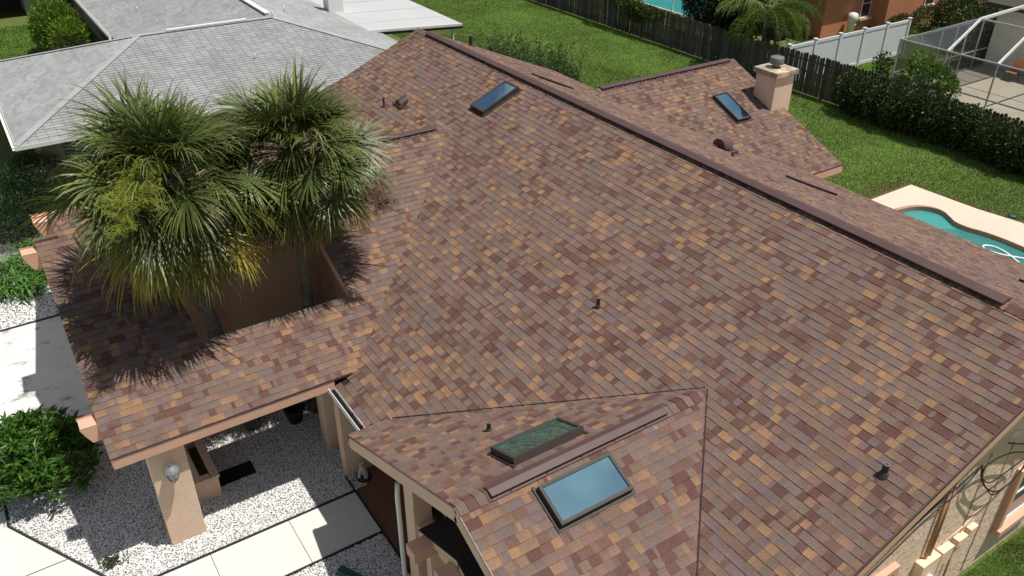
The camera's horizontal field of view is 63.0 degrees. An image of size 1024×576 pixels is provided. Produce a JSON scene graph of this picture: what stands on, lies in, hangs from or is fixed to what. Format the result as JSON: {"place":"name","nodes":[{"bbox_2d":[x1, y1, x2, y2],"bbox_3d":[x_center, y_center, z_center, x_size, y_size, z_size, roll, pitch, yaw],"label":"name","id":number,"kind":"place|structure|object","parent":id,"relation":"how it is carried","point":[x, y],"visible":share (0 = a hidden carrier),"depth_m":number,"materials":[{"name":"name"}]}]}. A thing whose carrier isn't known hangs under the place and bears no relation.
{"place":"outdoors","nodes":[
{"label":"outdoors","id":0,"kind":"place"},
{"bbox_2d":[0,21,50,59],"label":"grass","id":1,"kind":"structure","parent":0,"point":[11,37],"depth_m":44.68,"materials":[{"name":"green plant"}]},
{"bbox_2d":[0,271,58,329],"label":"gravel","id":2,"kind":"structure","parent":0,"point":[32,311],"depth_m":22.61,"materials":[{"name":"white gravel"}]},
{"bbox_2d":[0,248,32,277],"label":"strap leaf plant","id":3,"kind":"object","parent":2,"relation":"on","point":[5,265],"visible":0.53,"depth_m":24.00,"materials":[{"name":"green plant"}]},
{"bbox_2d":[0,263,36,298],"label":"strap leaf plant","id":4,"kind":"object","parent":2,"relation":"on","point":[3,281],"visible":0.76,"depth_m":23.18,"materials":[{"name":"green plant"}]},
{"bbox_2d":[0,265,49,304],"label":"strap leaf plant","id":5,"kind":"object","parent":2,"relation":"on","point":[31,288],"visible":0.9,"depth_m":23.06,"materials":[{"name":"green plant"}]},
{"bbox_2d":[0,316,92,428],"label":"driveway","id":6,"kind":"structure","parent":0,"point":[38,366],"depth_m":20.29,"materials":[{"name":"concrete"}]},
{"bbox_2d":[0,504,98,575],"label":"driveway","id":7,"kind":"structure","parent":0,"point":[21,555],"depth_m":15.44,"materials":[{"name":"concrete"}]},
{"bbox_2d":[26,559,66,575],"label":"driveway joint","id":8,"kind":"object","parent":7,"relation":"on","point":[46,567],"visible":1,"depth_m":15.28,"materials":[{"name":"grey concrete"}]},
{"bbox_2d":[0,0,462,197],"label":"grey roof house","id":9,"kind":"structure","parent":0,"point":[204,48],"depth_m":31.80,"materials":[{"name":"grey"}]},
{"bbox_2d":[62,138,96,172],"bbox_3d":[-14.390,-4.442,28.041,1.000,1.100,0.020,-19,36,-28],"label":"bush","id":10,"kind":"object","parent":9,"relation":"in","point":[68,151],"depth_m":27.80,"materials":[{"name":"green plant"}]},
{"bbox_2d":[162,492,380,575],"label":"walkway","id":11,"kind":"structure","parent":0,"point":[330,528],"depth_m":15.74,"materials":[{"name":"concrete"}]},
{"bbox_2d":[290,534,410,575],"bbox_3d":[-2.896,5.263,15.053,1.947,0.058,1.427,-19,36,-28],"label":"gravel","id":12,"kind":"structure","parent":0,"point":[351,557],"depth_m":15.39,"materials":[{"name":"white gravel"}]},
{"bbox_2d":[347,465,436,569],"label":"porch floor","id":13,"kind":"structure","parent":0,"point":[376,493],"depth_m":16.69,"materials":[{"name":"tile"}]},
{"bbox_2d":[356,462,371,482],"bbox_3d":[-3.053,3.699,17.116,0.316,0.503,0.316,-19,36,-28],"label":"dog statue","id":14,"kind":"object","parent":13,"relation":"on","point":[363,475],"visible":1,"depth_m":17.09,"materials":[{"name":"stone"}]},
{"bbox_2d":[0,0,1023,575],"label":"lawn","id":15,"kind":"structure","parent":0,"point":[14,16],"depth_m":33.28,"materials":[{"name":"plant"}]},
{"bbox_2d":[0,0,36,13],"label":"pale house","id":16,"kind":"structure","parent":15,"relation":"on","point":[25,5],"depth_m":51.11,"materials":[{"name":"beige paint"}]},
{"bbox_2d":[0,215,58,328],"bbox_3d":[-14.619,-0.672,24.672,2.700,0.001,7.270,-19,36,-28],"label":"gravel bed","id":17,"kind":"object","parent":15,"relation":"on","point":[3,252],"depth_m":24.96,"materials":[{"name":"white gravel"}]},
{"bbox_2d":[4,233,43,256],"bbox_3d":[-14.213,-1.253,25.175,2.056,0.472,1.816,2,32,2],"label":"strap leaf plant","id":18,"kind":"object","parent":17,"relation":"on","point":[29,242],"visible":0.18,"depth_m":24.99,"materials":[{"name":"green plant"}]},
{"bbox_2d":[9,260,45,279],"bbox_3d":[-13.378,-0.568,24.064,1.951,0.475,1.769,0,32,0],"label":"strap leaf plant","id":19,"kind":"object","parent":17,"relation":"on","point":[38,271],"visible":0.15,"depth_m":23.74,"materials":[{"name":"green plant"}]},
{"bbox_2d":[0,149,72,246],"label":"round bush","id":20,"kind":"object","parent":17,"relation":"on","point":[19,196],"visible":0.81,"depth_m":26.17,"materials":[{"name":"green plant"}]},
{"bbox_2d":[25,0,95,51],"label":"tall bush","id":21,"kind":"object","parent":15,"relation":"on","point":[43,30],"visible":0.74,"depth_m":40.59,"materials":[{"name":"green plant"}]},
{"bbox_2d":[51,34,89,50],"bbox_3d":[-20.524,-10.805,39.372,1.965,1.925,3.956,-19,36,-28],"label":"brown bush","id":22,"kind":"object","parent":15,"relation":"on","point":[68,41],"visible":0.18,"depth_m":39.31,"materials":[{"name":"green plant"}]},
{"bbox_2d":[5,399,366,575],"bbox_3d":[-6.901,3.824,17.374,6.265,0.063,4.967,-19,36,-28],"label":"gravel","id":23,"kind":"structure","parent":15,"relation":"on","point":[193,540],"depth_m":16.65,"materials":[{"name":"white gravel"}]},
{"bbox_2d":[0,404,104,511],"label":"oleander shrub","id":24,"kind":"object","parent":23,"relation":"on","point":[29,443],"visible":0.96,"depth_m":16.19,"materials":[{"name":"green plant"}]},
{"bbox_2d":[96,518,128,573],"bbox_3d":[-7.285,4.697,15.185,0.680,0.860,0.432,-14,34,-22],"label":"small plant","id":25,"kind":"object","parent":23,"relation":"on","point":[112,562],"visible":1,"depth_m":15.32,"materials":[{"name":"green plant"}]},
{"bbox_2d":[14,66,299,431],"bbox_3d":[-6.103,0.035,15.800,4.529,8.211,4.704,6,32,10],"label":"cabbage palm","id":26,"kind":"object","parent":23,"relation":"on","point":[171,238],"visible":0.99,"depth_m":14.05,"materials":[{"name":"green plant"}]},
{"bbox_2d":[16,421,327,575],"bbox_3d":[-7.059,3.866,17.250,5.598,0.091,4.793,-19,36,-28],"label":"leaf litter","id":27,"kind":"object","parent":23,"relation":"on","point":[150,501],"visible":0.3,"depth_m":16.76,"materials":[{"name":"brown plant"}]},
{"bbox_2d":[184,439,222,502],"bbox_3d":[-6.403,3.686,17.086,0.520,0.580,1.486,-19,36,-28],"label":"stucco planter","id":28,"kind":"object","parent":23,"relation":"on","point":[205,473],"visible":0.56,"depth_m":16.72,"materials":[{"name":"beige paint"}]},
{"bbox_2d":[218,460,256,486],"bbox_3d":[-5.738,3.846,17.319,0.780,0.045,0.410,-19,36,-28],"label":"door mat","id":29,"kind":"object","parent":23,"relation":"on","point":[237,472],"depth_m":17.32,"materials":[{"name":"black rubber"}]},
{"bbox_2d":[280,401,308,424],"bbox_3d":[-4.842,2.703,18.628,0.697,0.646,0.712,8,33,13],"label":"plant pot","id":30,"kind":"object","parent":23,"relation":"on","point":[294,413],"visible":0.75,"depth_m":18.49,"materials":[{"name":"ceramic"}]},
{"bbox_2d":[187,52,405,412],"bbox_3d":[-4.209,-0.744,17.220,4.325,8.023,4.348,-19,36,-28],"label":"cabbage palm","id":31,"kind":"object","parent":23,"relation":"on","point":[321,193],"visible":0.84,"depth_m":15.64,"materials":[{"name":"green plant"}]},
{"bbox_2d":[0,314,410,575],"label":"landscape edging","id":32,"kind":"object","parent":15,"relation":"on","point":[232,543],"visible":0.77,"depth_m":15.82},
{"bbox_2d":[19,28,1023,575],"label":"tan house","id":33,"kind":"structure","parent":15,"relation":"on","point":[701,320],"depth_m":14.78,"materials":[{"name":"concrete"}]},
{"bbox_2d":[336,565,362,575],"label":"downspout extension","id":34,"kind":"object","parent":33,"relation":"attached to","point":[345,571],"visible":1,"depth_m":15.10,"materials":[{"name":"green plastic"}]},
{"bbox_2d":[875,562,900,575],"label":"window","id":35,"kind":"structure","parent":33,"relation":"in","point":[893,569],"depth_m":12.78,"materials":[{"name":"beige paint"}]},
{"bbox_2d":[990,465,1023,537],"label":"window","id":36,"kind":"structure","parent":33,"relation":"in","point":[1011,512],"depth_m":15.01,"materials":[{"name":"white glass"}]},
{"bbox_2d":[473,27,587,81],"bbox_3d":[0.760,-10.470,38.661,6.039,2.130,2.642,20,37,28],"label":"ligustrum shrub","id":37,"kind":"object","parent":15,"relation":"on","point":[552,64],"visible":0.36,"depth_m":38.37,"materials":[{"name":"green plant"}]},
{"bbox_2d":[605,0,662,33],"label":"tree","id":38,"kind":"object","parent":15,"relation":"on","point":[636,8],"visible":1,"depth_m":45.53,"materials":[{"name":"green plant"}]},
{"bbox_2d":[643,0,692,17],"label":"pool screen frame","id":39,"kind":"object","parent":15,"relation":"on","point":[669,10],"visible":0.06,"depth_m":50.79,"materials":[{"name":"white metal"}]},
{"bbox_2d":[392,0,1023,223],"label":"grass","id":40,"kind":"structure","parent":15,"relation":"on","point":[519,4],"depth_m":37.74,"materials":[{"name":"green plant"}]},
{"bbox_2d":[681,0,759,46],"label":"shade tree","id":41,"kind":"object","parent":15,"relation":"on","point":[706,13],"visible":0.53,"depth_m":43.29,"materials":[{"name":"green plant"}]},
{"bbox_2d":[707,0,800,30],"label":"shade tree","id":42,"kind":"object","parent":15,"relation":"on","point":[769,14],"visible":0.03,"depth_m":46.61,"materials":[{"name":"green plant"}]},
{"bbox_2d":[714,0,823,62],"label":"queen palm","id":43,"kind":"object","parent":15,"relation":"on","point":[785,11],"visible":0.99,"depth_m":39.36,"materials":[{"name":"green plant"}]},
{"bbox_2d":[728,0,821,49],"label":"queen palm","id":44,"kind":"object","parent":15,"relation":"on","point":[771,25],"visible":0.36,"depth_m":43.44,"materials":[{"name":"green plant"}]},
{"bbox_2d":[764,25,789,44],"bbox_3d":[12.483,-11.343,39.919,0.800,2.350,0.900,-19,36,-28],"label":"bush","id":45,"kind":"object","parent":15,"relation":"on","point":[770,32],"visible":0.58,"depth_m":39.30,"materials":[{"name":"plant"}]},
{"bbox_2d":[533,0,1023,162],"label":"picket fence","id":46,"kind":"object","parent":15,"relation":"on","point":[689,33],"visible":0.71,"depth_m":41.65,"materials":[{"name":"brown wood"}]},
{"bbox_2d":[787,17,911,79],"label":"vinyl fence","id":47,"kind":"object","parent":15,"relation":"on","point":[860,47],"visible":0.73,"depth_m":41.15,"materials":[{"name":"white plastic"}]},
{"bbox_2d":[846,12,858,32],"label":"pool filter","id":48,"kind":"object","parent":15,"relation":"on","point":[852,18],"visible":0.93,"depth_m":46.03,"materials":[{"name":"white plastic"}]},
{"bbox_2d":[760,0,988,38],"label":"house","id":49,"kind":"structure","parent":15,"relation":"on","point":[835,13],"depth_m":46.63,"materials":[{"name":"orange paint"}]},
{"bbox_2d":[858,0,871,20],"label":"window","id":50,"kind":"structure","parent":49,"relation":"in","point":[866,4],"depth_m":46.95,"materials":[{"name":"white metal"}]},
{"bbox_2d":[924,0,934,7],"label":"window","id":51,"kind":"structure","parent":49,"relation":"in","point":[926,2],"depth_m":48.61,"materials":[{"name":"white metal"}]},
{"bbox_2d":[871,45,894,79],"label":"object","id":52,"kind":"object","parent":15,"relation":"on","point":[882,64],"visible":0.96,"depth_m":36.69,"materials":[{"name":"green plant"}]},
{"bbox_2d":[870,4,941,34],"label":"foundation bush","id":53,"kind":"object","parent":15,"relation":"on","point":[916,20],"visible":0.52,"depth_m":46.71,"materials":[{"name":"green plant"}]},
{"bbox_2d":[831,69,1023,176],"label":"hedge","id":54,"kind":"object","parent":15,"relation":"on","point":[1001,146],"visible":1,"depth_m":32.32,"materials":[{"name":"green plant"}]},
{"bbox_2d":[898,48,961,98],"bbox_3d":[16.750,-7.921,33.661,1.719,3.115,2.657,-19,36,-28],"label":"citrus tree","id":55,"kind":"object","parent":15,"relation":"on","point":[930,65],"visible":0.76,"depth_m":33.15,"materials":[{"name":"green plant"}]},
{"bbox_2d":[857,183,1023,221],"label":"mulch bed","id":56,"kind":"object","parent":15,"relation":"on","point":[894,188],"visible":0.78,"depth_m":29.12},
{"bbox_2d":[871,185,1023,245],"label":"pool deck","id":57,"kind":"structure","parent":15,"relation":"on","point":[982,220],"depth_m":27.77,"materials":[{"name":"paint"}]},
{"bbox_2d":[894,205,1023,251],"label":"pool coping","id":58,"kind":"object","parent":57,"relation":"on","point":[959,225],"visible":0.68,"depth_m":26.96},
{"bbox_2d":[928,0,998,58],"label":"shade tree","id":59,"kind":"object","parent":15,"relation":"on","point":[967,11],"visible":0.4,"depth_m":44.46,"materials":[{"name":"green plant"}]},
{"bbox_2d":[642,0,704,14],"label":"pool water","id":60,"kind":"structure","parent":0,"point":[677,5],"depth_m":52.64,"materials":[{"name":"teal liquid"}]},
{"bbox_2d":[794,56,895,96],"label":"grass","id":61,"kind":"structure","parent":0,"point":[866,66],"depth_m":41.33,"materials":[{"name":"green plant"}]},
{"bbox_2d":[963,529,1023,575],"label":"grass","id":62,"kind":"structure","parent":0,"point":[1007,561],"depth_m":15.44,"materials":[{"name":"green plant"}]},
{"bbox_2d":[984,0,1023,69],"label":"white house","id":63,"kind":"structure","parent":0,"point":[1004,40],"depth_m":40.41,"materials":[{"name":"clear paint"}]},
{"label":"patio","id":64,"kind":"structure","parent":0,"visible":0},
{"bbox_2d":[891,5,1023,122],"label":"screen cage","id":65,"kind":"object","parent":64,"relation":"on","point":[960,49],"visible":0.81,"depth_m":35.40,"materials":[{"name":"metal"}]},
{"bbox_2d":[1012,58,1023,68],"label":"patio chair","id":66,"kind":"object","parent":64,"relation":"on","point":[1018,63],"visible":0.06,"depth_m":39.54,"materials":[{"name":"orange"}]},
{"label":"pool basin","id":67,"kind":"structure","parent":0,"visible":0},
{"bbox_2d":[902,210,1023,263],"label":"pool water","id":68,"kind":"structure","parent":67,"relation":"in","point":[939,221],"depth_m":26.70,"materials":[{"name":"teal liquid"}]},
{"bbox_2d":[982,245,1023,262],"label":"pool hose","id":69,"kind":"object","parent":68,"relation":"on","point":[1008,254],"visible":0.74,"depth_m":25.47,"materials":[{"name":"white plastic"}]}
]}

